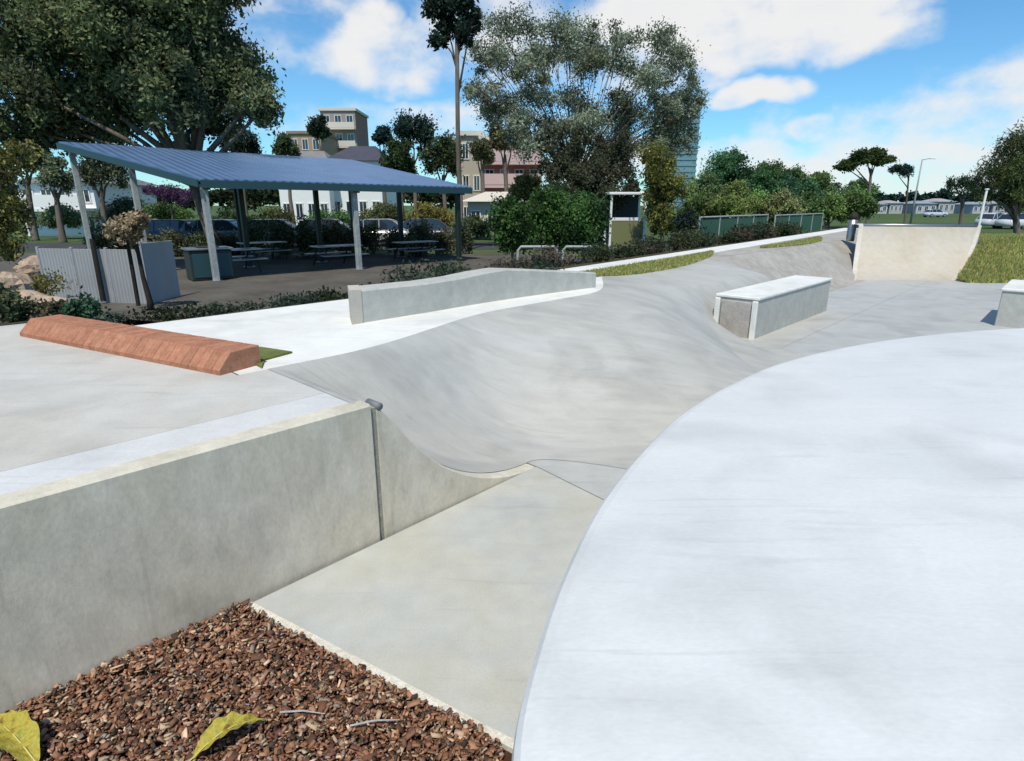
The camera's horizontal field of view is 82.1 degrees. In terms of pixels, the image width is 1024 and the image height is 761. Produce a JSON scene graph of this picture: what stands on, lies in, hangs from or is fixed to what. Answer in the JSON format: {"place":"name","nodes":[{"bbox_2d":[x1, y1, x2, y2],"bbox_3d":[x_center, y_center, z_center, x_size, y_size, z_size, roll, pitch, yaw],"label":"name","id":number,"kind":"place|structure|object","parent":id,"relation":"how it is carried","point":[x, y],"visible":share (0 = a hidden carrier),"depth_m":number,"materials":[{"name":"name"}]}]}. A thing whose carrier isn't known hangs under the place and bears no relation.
{"place":"outdoors","nodes":[
{"label":"outdoors","id":0,"kind":"place"},
{"bbox_2d":[11,170,157,235],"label":"white house","id":1,"kind":"structure","parent":0,"point":[42,198],"depth_m":44.21,"materials":[{"name":"white paint"}]},
{"bbox_2d":[0,323,324,471],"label":"concrete deck","id":2,"kind":"structure","parent":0,"point":[58,400],"depth_m":3.75,"materials":[{"name":"grey concrete"}]},
{"bbox_2d":[20,314,260,375],"bbox_3d":[-3.253,-0.328,4.979,2.819,0.178,0.360,9,19,27],"label":"brick ledge","id":3,"kind":"object","parent":2,"relation":"on","point":[215,356],"visible":0.88,"depth_m":4.72,"materials":[{"name":"brick"}]},
{"bbox_2d":[0,598,511,760],"bbox_3d":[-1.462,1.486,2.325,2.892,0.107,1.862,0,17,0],"label":"bark mulch","id":4,"kind":"object","parent":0,"point":[322,686],"visible":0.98,"depth_m":2.54,"materials":[{"name":"brown wood"}]},
{"bbox_2d":[0,710,39,760],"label":"fallen leaf","id":5,"kind":"object","parent":4,"relation":"on","point":[19,736],"visible":1,"depth_m":2.32,"materials":[{"name":"yellow plant"}]},
{"bbox_2d":[189,711,264,760],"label":"fallen leaf","id":6,"kind":"object","parent":4,"relation":"on","point":[218,728],"visible":1,"depth_m":2.36,"materials":[{"name":"yellow plant"}]},
{"bbox_2d":[279,151,335,224],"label":"long white house","id":7,"kind":"structure","parent":0,"point":[302,200],"depth_m":65.14,"materials":[{"name":"white paint"}]},
{"bbox_2d":[0,253,617,322],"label":"paving","id":8,"kind":"structure","parent":0,"point":[293,273],"depth_m":19.20,"materials":[{"name":"grey concrete"}]},
{"bbox_2d":[0,137,43,264],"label":"olive tree","id":9,"kind":"object","parent":8,"relation":"on","point":[14,210],"visible":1,"depth_m":14.29,"materials":[{"name":"green plant"}]},
{"bbox_2d":[79,220,124,248],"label":"hedge shrub","id":10,"kind":"object","parent":8,"relation":"on","point":[101,240],"visible":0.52,"depth_m":26.36,"materials":[{"name":"green plant"}]},
{"bbox_2d":[35,240,180,303],"bbox_3d":[-9.770,-2.616,14.097,2.782,1.460,1.230,0,17,0],"label":"panel fence","id":11,"kind":"object","parent":8,"relation":"on","point":[158,262],"visible":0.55,"depth_m":13.76,"materials":[{"name":"grey metal"}]},
{"bbox_2d":[102,207,154,310],"bbox_3d":[-8.084,-2.526,12.463,1.080,2.220,0.824,0,17,0],"label":"young tree","id":12,"kind":"object","parent":8,"relation":"on","point":[133,225],"visible":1,"depth_m":12.27,"materials":[{"name":"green plant"}]},
{"bbox_2d":[0,0,286,245],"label":"fig tree","id":13,"kind":"object","parent":8,"relation":"on","point":[137,67],"visible":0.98,"depth_m":22.61,"materials":[{"name":"green plant"}]},
{"bbox_2d":[152,224,188,256],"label":"hedge shrub","id":14,"kind":"object","parent":8,"relation":"on","point":[179,241],"visible":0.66,"depth_m":26.02,"materials":[{"name":"green plant"}]},
{"bbox_2d":[180,246,234,280],"bbox_3d":[-9.350,-3.637,18.151,1.300,1.000,0.850,-13,21,-38],"label":"barbecue","id":15,"kind":"object","parent":8,"relation":"on","point":[197,263],"visible":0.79,"depth_m":17.81,"materials":[{"name":"grey metal"}]},
{"bbox_2d":[191,254,211,277],"bbox_3d":[-9.324,-3.452,17.704,0.500,0.700,0.020,-13,21,-38],"label":"door","id":16,"kind":"structure","parent":15,"relation":"in","point":[201,262],"depth_m":17.69,"materials":[{"name":"teal metal"}]},
{"bbox_2d":[233,211,269,255],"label":"hedge shrub","id":17,"kind":"object","parent":8,"relation":"on","point":[254,235],"visible":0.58,"depth_m":26.18,"materials":[{"name":"green plant"}]},
{"bbox_2d":[56,141,472,281],"bbox_3d":[-8.704,-6.584,22.208,12.091,4.330,8.058,-15,22,-41],"label":"picnic shelter","id":18,"kind":"object","parent":8,"relation":"on","point":[204,171],"visible":0.84,"depth_m":20.61,"materials":[{"name":"teal metal"}]},
{"bbox_2d":[258,211,297,256],"bbox_3d":[-10.243,-6.244,25.894,1.620,2.358,1.538,-11,20,-32],"label":"hedge shrub","id":19,"kind":"object","parent":8,"relation":"on","point":[279,234],"visible":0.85,"depth_m":25.76,"materials":[{"name":"green plant"}]},
{"bbox_2d":[290,213,324,256],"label":"hedge shrub","id":20,"kind":"object","parent":8,"relation":"on","point":[302,231],"visible":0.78,"depth_m":26.04,"materials":[{"name":"green plant"}]},
{"bbox_2d":[326,218,364,257],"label":"hedge shrub","id":21,"kind":"object","parent":8,"relation":"on","point":[342,236],"visible":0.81,"depth_m":25.85,"materials":[{"name":"green plant"}]},
{"bbox_2d":[400,215,432,256],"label":"hedge shrub","id":22,"kind":"object","parent":8,"relation":"on","point":[413,237],"visible":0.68,"depth_m":26.03,"materials":[{"name":"green plant"}]},
{"bbox_2d":[430,222,455,254],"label":"hedge shrub","id":23,"kind":"object","parent":8,"relation":"on","point":[445,242],"visible":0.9,"depth_m":26.96,"materials":[{"name":"green plant"}]},
{"bbox_2d":[481,188,547,264],"bbox_3d":[0.124,-5.420,21.269,2.251,2.936,2.103,6,18,20],"label":"hedge plant","id":24,"kind":"object","parent":8,"relation":"on","point":[509,222],"visible":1,"depth_m":20.90,"materials":[{"name":"green plant"}]},
{"bbox_2d":[523,174,575,257],"bbox_3d":[1.414,-5.943,22.102,2.734,3.462,2.395,-11,20,-34],"label":"hedge plant","id":25,"kind":"object","parent":8,"relation":"on","point":[544,201],"visible":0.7,"depth_m":21.60,"materials":[{"name":"green plant"}]},
{"bbox_2d":[547,187,615,263],"bbox_3d":[2.562,-5.608,21.776,2.550,3.006,2.328,0,17,0],"label":"hedge plant","id":26,"kind":"object","parent":8,"relation":"on","point":[587,221],"visible":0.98,"depth_m":21.41,"materials":[{"name":"green plant"}]},
{"bbox_2d":[633,138,694,251],"bbox_3d":[6.385,-7.914,25.830,2.769,5.110,2.243,-9,19,-27],"label":"wattle tree","id":27,"kind":"object","parent":8,"relation":"on","point":[661,192],"visible":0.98,"depth_m":25.42,"materials":[{"name":"green plant"}]},
{"bbox_2d":[286,131,339,155],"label":"tan building","id":28,"kind":"structure","parent":0,"point":[305,140],"depth_m":93.26,"materials":[{"name":"brown"}]},
{"bbox_2d":[15,242,670,250],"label":"road","id":29,"kind":"structure","parent":0,"point":[477,246],"depth_m":33.29,"materials":[{"name":"grey asphalt"}]},
{"bbox_2d":[145,219,202,243],"bbox_3d":[-17.973,-8.055,32.243,4.320,1.505,2.020,-1,17,-3],"label":"parked car","id":30,"kind":"object","parent":29,"relation":"on","point":[174,224],"visible":0.16,"depth_m":31.45,"materials":[{"name":"blue paint"}]},
{"bbox_2d":[318,108,368,151],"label":"apartment block","id":31,"kind":"structure","parent":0,"point":[348,127],"depth_m":101.44,"materials":[{"name":"brick"}]},
{"bbox_2d":[328,146,396,215],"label":"gabled house","id":32,"kind":"structure","parent":0,"point":[369,155],"depth_m":66.94,"materials":[{"name":"white paint"}]},
{"bbox_2d":[135,276,602,374],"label":"walkway","id":33,"kind":"structure","parent":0,"point":[308,332],"depth_m":5.92,"materials":[{"name":"concrete"}]},
{"bbox_2d":[347,268,595,324],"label":"wall","id":34,"kind":"structure","parent":33,"relation":"on","point":[374,302],"depth_m":6.99,"materials":[{"name":"concrete"}]},
{"bbox_2d":[0,228,839,325],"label":"garden bed","id":35,"kind":"object","parent":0,"point":[146,322],"visible":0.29,"depth_m":13.17,"materials":[{"name":"soil"}]},
{"bbox_2d":[0,271,38,291],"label":"boulder","id":36,"kind":"object","parent":35,"relation":"on","point":[13,279],"visible":0.42,"depth_m":11.09,"materials":[{"name":"stone"}]},
{"bbox_2d":[0,281,42,324],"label":"shrub","id":37,"kind":"object","parent":35,"relation":"on","point":[14,306],"visible":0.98,"depth_m":6.54,"materials":[{"name":"green plant"}]},
{"bbox_2d":[22,298,69,317],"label":"shrub","id":38,"kind":"object","parent":35,"relation":"on","point":[50,308],"visible":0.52,"depth_m":6.78,"materials":[{"name":"green plant"}]},
{"bbox_2d":[16,267,78,295],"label":"shrub","id":39,"kind":"object","parent":35,"relation":"on","point":[43,283],"visible":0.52,"depth_m":11.67,"materials":[{"name":"green plant"}]},
{"bbox_2d":[55,285,106,318],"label":"shrub","id":40,"kind":"object","parent":35,"relation":"on","point":[83,308],"visible":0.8,"depth_m":6.59,"materials":[{"name":"green plant"}]},
{"bbox_2d":[120,301,230,324],"bbox_3d":[-3.835,-0.739,6.883,0.878,0.365,1.150,11,20,33],"label":"garden shrub","id":41,"kind":"object","parent":35,"relation":"on","point":[168,314],"visible":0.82,"depth_m":6.79,"materials":[{"name":"green plant"}]},
{"bbox_2d":[262,292,320,306],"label":"garden shrub","id":42,"kind":"object","parent":35,"relation":"on","point":[291,299],"visible":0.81,"depth_m":7.85,"materials":[{"name":"green plant"}]},
{"bbox_2d":[380,258,451,282],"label":"garden shrub","id":43,"kind":"object","parent":35,"relation":"on","point":[410,277],"visible":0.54,"depth_m":9.11,"materials":[{"name":"green plant"}]},
{"bbox_2d":[572,241,621,264],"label":"garden shrub","id":44,"kind":"object","parent":35,"relation":"on","point":[599,256],"visible":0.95,"depth_m":13.54,"materials":[{"name":"green plant"}]},
{"bbox_2d":[667,196,711,250],"bbox_3d":[7.201,-6.223,24.343,1.795,2.719,1.756,-12,21,-36],"label":"dark shrub","id":45,"kind":"object","parent":35,"relation":"on","point":[684,218],"visible":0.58,"depth_m":23.81,"materials":[{"name":"green plant"}]},
{"bbox_2d":[253,467,602,738],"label":"slab","id":46,"kind":"structure","parent":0,"point":[450,606],"depth_m":3.30,"materials":[{"name":"concrete"}]},
{"bbox_2d":[479,135,541,191],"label":"pink building","id":47,"kind":"structure","parent":0,"point":[493,177],"depth_m":51.01,"materials":[{"name":"red"}]},
{"bbox_2d":[0,0,1023,205],"label":"sky","id":48,"kind":"structure","parent":0,"point":[809,83],"materials":[{"name":"blue"}]},
{"bbox_2d":[5,206,1023,472],"bbox_3d":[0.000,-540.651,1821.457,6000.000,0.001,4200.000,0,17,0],"label":"ground","id":49,"kind":"structure","parent":0,"point":[917,218],"depth_m":75.48,"materials":[{"name":"green plant"}]},
{"bbox_2d":[4,139,52,240],"bbox_3d":[-30.641,-12.493,37.800,3.205,7.047,2.783,0,17,0],"label":"background tree","id":50,"kind":"object","parent":49,"relation":"on","point":[34,230],"visible":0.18,"depth_m":37.89,"materials":[{"name":"green plant"}]},
{"bbox_2d":[34,153,74,242],"bbox_3d":[-27.943,-11.118,36.098,2.664,5.385,2.267,0,17,0],"label":"background tree","id":51,"kind":"object","parent":49,"relation":"on","point":[53,174],"visible":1,"depth_m":35.70,"materials":[{"name":"green plant"}]},
{"bbox_2d":[37,202,89,229],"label":"roadside shrub","id":52,"kind":"object","parent":49,"relation":"on","point":[71,216],"visible":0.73,"depth_m":40.10,"materials":[{"name":"green plant"}]},
{"bbox_2d":[69,142,130,227],"bbox_3d":[-26.267,-12.238,38.060,3.784,6.410,2.977,0,17,0],"label":"background tree","id":53,"kind":"object","parent":49,"relation":"on","point":[92,171],"visible":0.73,"depth_m":37.44,"materials":[{"name":"green plant"}]},
{"bbox_2d":[88,192,152,224],"bbox_3d":[-26.697,-11.313,40.584,4.213,3.194,3.442,0,17,0],"label":"roadside shrub","id":54,"kind":"object","parent":49,"relation":"on","point":[125,205],"visible":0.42,"depth_m":39.74,"materials":[{"name":"green plant"}]},
{"bbox_2d":[134,197,195,219],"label":"roadside shrub","id":55,"kind":"object","parent":49,"relation":"on","point":[159,211],"visible":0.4,"depth_m":38.73,"materials":[{"name":"green plant"}]},
{"bbox_2d":[139,179,194,218],"bbox_3d":[-21.307,-10.766,37.472,4.468,3.924,2.237,0,17,0],"label":"flowering shrub","id":56,"kind":"object","parent":49,"relation":"on","point":[185,196],"visible":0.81,"depth_m":36.95,"materials":[{"name":"purple plant"}]},
{"bbox_2d":[13,185,454,212],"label":"distant wood","id":57,"kind":"object","parent":49,"relation":"on","point":[255,198],"visible":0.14,"depth_m":121.90,"materials":[{"name":"green plant"}]},
{"bbox_2d":[216,119,265,215],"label":"background tree","id":58,"kind":"object","parent":49,"relation":"on","point":[249,142],"visible":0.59,"depth_m":46.17,"materials":[{"name":"green plant"}]},
{"bbox_2d":[0,398,533,713],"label":"retaining wall","id":59,"kind":"structure","parent":49,"relation":"on","point":[99,566],"depth_m":2.97,"materials":[{"name":"concrete"}]},
{"bbox_2d":[0,393,349,494],"bbox_3d":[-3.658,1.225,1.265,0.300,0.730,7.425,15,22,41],"label":"coping","id":60,"kind":"structure","parent":59,"relation":"on","point":[29,476],"depth_m":3.00,"materials":[{"name":"white concrete"}]},
{"bbox_2d":[270,131,301,224],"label":"background tree","id":61,"kind":"object","parent":49,"relation":"on","point":[284,145],"visible":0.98,"depth_m":55.40,"materials":[{"name":"green plant"}]},
{"bbox_2d":[304,114,332,150],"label":"background tree","id":62,"kind":"object","parent":49,"relation":"on","point":[317,128],"visible":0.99,"depth_m":82.77,"materials":[{"name":"green plant"}]},
{"bbox_2d":[359,218,383,253],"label":"hedge shrub","id":63,"kind":"object","parent":49,"relation":"on","point":[371,236],"visible":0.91,"depth_m":27.62,"materials":[{"name":"green plant"}]},
{"bbox_2d":[248,602,513,752],"bbox_3d":[-0.350,1.536,2.627,2.553,0.256,0.041,10,19,30],"label":"slab edging","id":64,"kind":"object","parent":49,"relation":"on","point":[506,741],"visible":0.22,"depth_m":2.73,"materials":[{"name":"concrete"}]},
{"bbox_2d":[358,200,408,221],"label":"roadside shrub","id":65,"kind":"object","parent":49,"relation":"on","point":[380,210],"visible":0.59,"depth_m":39.73,"materials":[{"name":"green plant"}]},
{"bbox_2d":[378,137,418,209],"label":"background tree","id":66,"kind":"object","parent":49,"relation":"on","point":[399,158],"visible":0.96,"depth_m":46.38,"materials":[{"name":"green plant"}]},
{"bbox_2d":[389,108,441,211],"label":"background tree","id":67,"kind":"object","parent":49,"relation":"on","point":[410,127],"visible":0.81,"depth_m":50.58,"materials":[{"name":"green plant"}]},
{"bbox_2d":[403,201,454,226],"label":"roadside shrub","id":68,"kind":"object","parent":49,"relation":"on","point":[442,214],"visible":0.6,"depth_m":39.00,"materials":[{"name":"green plant"}]},
{"bbox_2d":[416,128,468,210],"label":"background tree","id":69,"kind":"object","parent":49,"relation":"on","point":[442,159],"visible":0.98,"depth_m":46.31,"materials":[{"name":"green plant"}]},
{"bbox_2d":[420,0,482,251],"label":"slender tree","id":70,"kind":"object","parent":49,"relation":"on","point":[464,26],"visible":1,"depth_m":26.49,"materials":[{"name":"green plant"}]},
{"bbox_2d":[460,131,485,218],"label":"cream house","id":71,"kind":"structure","parent":49,"relation":"on","point":[471,178],"depth_m":54.69,"materials":[{"name":"beige paint"}]},
{"bbox_2d":[452,213,493,239],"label":"roadside shrub","id":72,"kind":"object","parent":49,"relation":"on","point":[476,222],"visible":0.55,"depth_m":39.44,"materials":[{"name":"green plant"}]},
{"bbox_2d":[464,133,495,192],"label":"background tree","id":73,"kind":"object","parent":49,"relation":"on","point":[481,150],"visible":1,"depth_m":42.73,"materials":[{"name":"green plant"}]},
{"bbox_2d":[463,192,531,238],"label":"cream porch house","id":74,"kind":"structure","parent":49,"relation":"on","point":[478,203],"depth_m":40.34,"materials":[{"name":"beige paint"}]},
{"bbox_2d":[483,115,531,191],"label":"background tree","id":75,"kind":"object","parent":49,"relation":"on","point":[500,145],"visible":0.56,"depth_m":42.58,"materials":[{"name":"green plant"}]},
{"bbox_2d":[505,169,542,210],"bbox_3d":[0.687,-10.830,36.483,2.414,4.612,2.030,-9,19,-28],"label":"background tree","id":76,"kind":"object","parent":49,"relation":"on","point":[524,185],"visible":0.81,"depth_m":35.77,"materials":[{"name":"green plant"}]},
{"bbox_2d":[460,0,710,167],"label":"gum tree","id":77,"kind":"object","parent":49,"relation":"on","point":[676,117],"visible":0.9,"depth_m":30.17,"materials":[{"name":"green plant"}]},
{"bbox_2d":[531,123,643,232],"bbox_3d":[3.684,-9.549,29.356,5.746,6.230,3.640,0,17,0],"label":"understorey tree","id":78,"kind":"object","parent":49,"relation":"on","point":[602,173],"visible":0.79,"depth_m":28.68,"materials":[{"name":"green plant"}]},
{"bbox_2d":[603,192,646,249],"bbox_3d":[5.464,-7.646,28.554,1.900,2.840,1.400,-1,17,-4],"label":"booth","id":79,"kind":"object","parent":49,"relation":"on","point":[625,223],"visible":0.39,"depth_m":28.17,"materials":[{"name":"white paint"}]},
{"bbox_2d":[674,186,718,222],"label":"belt shrub","id":80,"kind":"object","parent":49,"relation":"on","point":[697,197],"visible":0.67,"depth_m":43.73,"materials":[{"name":"green plant"}]},
{"bbox_2d":[676,169,725,202],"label":"park tree","id":81,"kind":"object","parent":49,"relation":"on","point":[710,183],"visible":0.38,"depth_m":47.05,"materials":[{"name":"green plant"}]},
{"bbox_2d":[689,145,767,188],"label":"park tree","id":82,"kind":"object","parent":49,"relation":"on","point":[727,165],"visible":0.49,"depth_m":55.67,"materials":[{"name":"green plant"}]},
{"bbox_2d":[698,214,768,238],"bbox_3d":[10.919,-7.134,28.656,0.080,1.800,9.184,13,21,38],"label":"fence","id":83,"kind":"object","parent":49,"relation":"on","point":[718,226],"visible":0.48,"depth_m":27.39,"materials":[{"name":"green metal"}]},
{"bbox_2d":[702,179,768,218],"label":"park tree","id":84,"kind":"object","parent":49,"relation":"on","point":[731,194],"visible":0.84,"depth_m":42.55,"materials":[{"name":"green plant"}]},
{"bbox_2d":[739,169,788,200],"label":"park tree","id":85,"kind":"object","parent":49,"relation":"on","point":[765,180],"visible":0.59,"depth_m":54.40,"materials":[{"name":"green plant"}]},
{"bbox_2d":[757,187,807,225],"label":"park tree","id":86,"kind":"object","parent":49,"relation":"on","point":[784,200],"visible":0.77,"depth_m":42.61,"materials":[{"name":"green plant"}]},
{"bbox_2d":[774,213,823,232],"bbox_3d":[18.024,-9.539,36.809,0.080,1.750,10.519,13,21,38],"label":"fence","id":87,"kind":"object","parent":49,"relation":"on","point":[812,221],"visible":0.56,"depth_m":37.60,"materials":[{"name":"green metal"}]},
{"bbox_2d":[790,188,834,216],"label":"belt shrub","id":88,"kind":"object","parent":49,"relation":"on","point":[810,198],"visible":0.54,"depth_m":43.25,"materials":[{"name":"green plant"}]},
{"bbox_2d":[815,193,857,228],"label":"belt shrub","id":89,"kind":"object","parent":49,"relation":"on","point":[839,211],"visible":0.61,"depth_m":43.57,"materials":[{"name":"green plant"}]},
{"bbox_2d":[842,186,882,223],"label":"belt shrub","id":90,"kind":"object","parent":49,"relation":"on","point":[863,204],"visible":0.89,"depth_m":43.47,"materials":[{"name":"green plant"}]},
{"bbox_2d":[830,145,899,223],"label":"umbrella tree","id":91,"kind":"object","parent":49,"relation":"on","point":[876,156],"visible":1,"depth_m":53.93,"materials":[{"name":"green plant"}]},
{"bbox_2d":[873,188,1002,202],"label":"distant wood","id":92,"kind":"object","parent":49,"relation":"on","point":[941,193],"visible":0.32,"depth_m":237.12,"materials":[{"name":"green plant"}]},
{"bbox_2d":[943,174,978,223],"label":"dark round tree","id":93,"kind":"object","parent":49,"relation":"on","point":[960,184],"visible":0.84,"depth_m":52.16,"materials":[{"name":"green plant"}]},
{"bbox_2d":[962,117,1023,233],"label":"pine tree","id":94,"kind":"object","parent":49,"relation":"on","point":[1008,178],"visible":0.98,"depth_m":33.82,"materials":[{"name":"green plant"}]},
{"bbox_2d":[269,259,849,472],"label":"concrete bank","id":95,"kind":"structure","parent":0,"point":[623,371],"depth_m":5.86,"materials":[{"name":"grey concrete"}]},
{"bbox_2d":[654,92,700,209],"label":"glass tower","id":96,"kind":"structure","parent":0,"point":[687,162],"depth_m":308.93,"materials":[{"name":"teal glass"}]},
{"bbox_2d":[582,236,822,275],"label":"grass","id":97,"kind":"structure","parent":0,"point":[675,262],"depth_m":11.90,"materials":[{"name":"green plant"}]},
{"bbox_2d":[560,228,857,270],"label":"path","id":98,"kind":"structure","parent":0,"point":[717,248],"depth_m":16.15,"materials":[{"name":"concrete"}]},
{"bbox_2d":[525,280,1015,499],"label":"skate floor","id":99,"kind":"structure","parent":0,"point":[934,308],"depth_m":10.80,"materials":[{"name":"concrete"}]},
{"bbox_2d":[512,328,1023,760],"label":"skate platform","id":100,"kind":"structure","parent":99,"relation":"on","point":[817,557],"depth_m":1.98,"materials":[{"name":"concrete"}]},
{"bbox_2d":[852,224,981,280],"bbox_3d":[12.455,-3.997,18.583,5.290,1.843,3.700,0,17,0],"label":"quarter pipe","id":101,"kind":"object","parent":99,"relation":"on","point":[936,252],"visible":0.92,"depth_m":18.41,"materials":[{"name":"beige concrete"}]},
{"bbox_2d":[994,279,1023,327],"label":"ledge block","id":102,"kind":"structure","parent":99,"relation":"on","point":[1010,312],"depth_m":10.49,"materials":[{"name":"concrete"}]},
{"bbox_2d":[707,238,865,291],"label":"concrete bank","id":103,"kind":"structure","parent":0,"point":[833,260],"depth_m":16.29,"materials":[{"name":"grey concrete"}]},
{"bbox_2d":[706,229,857,258],"bbox_3d":[10.057,-4.977,20.787,2.599,0.001,27.008,15,22,41],"label":"bank crest","id":104,"kind":"object","parent":103,"relation":"attached to","point":[836,236],"visible":0.29,"depth_m":16.96,"materials":[{"name":"concrete"}]},
{"bbox_2d":[822,280,929,315],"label":"skate floor","id":105,"kind":"structure","parent":0,"point":[852,300],"depth_m":14.40,"materials":[{"name":"concrete"}]},
{"bbox_2d":[713,275,831,339],"bbox_3d":[4.968,-1.405,11.031,0.740,0.770,3.775,15,22,41],"label":"ledge box","id":106,"kind":"object","parent":105,"relation":"on","point":[752,312],"visible":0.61,"depth_m":10.10,"materials":[{"name":"concrete"}]},
{"bbox_2d":[957,233,1023,282],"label":"grass","id":107,"kind":"structure","parent":0,"point":[1008,242],"depth_m":17.80,"materials":[{"name":"green plant"}]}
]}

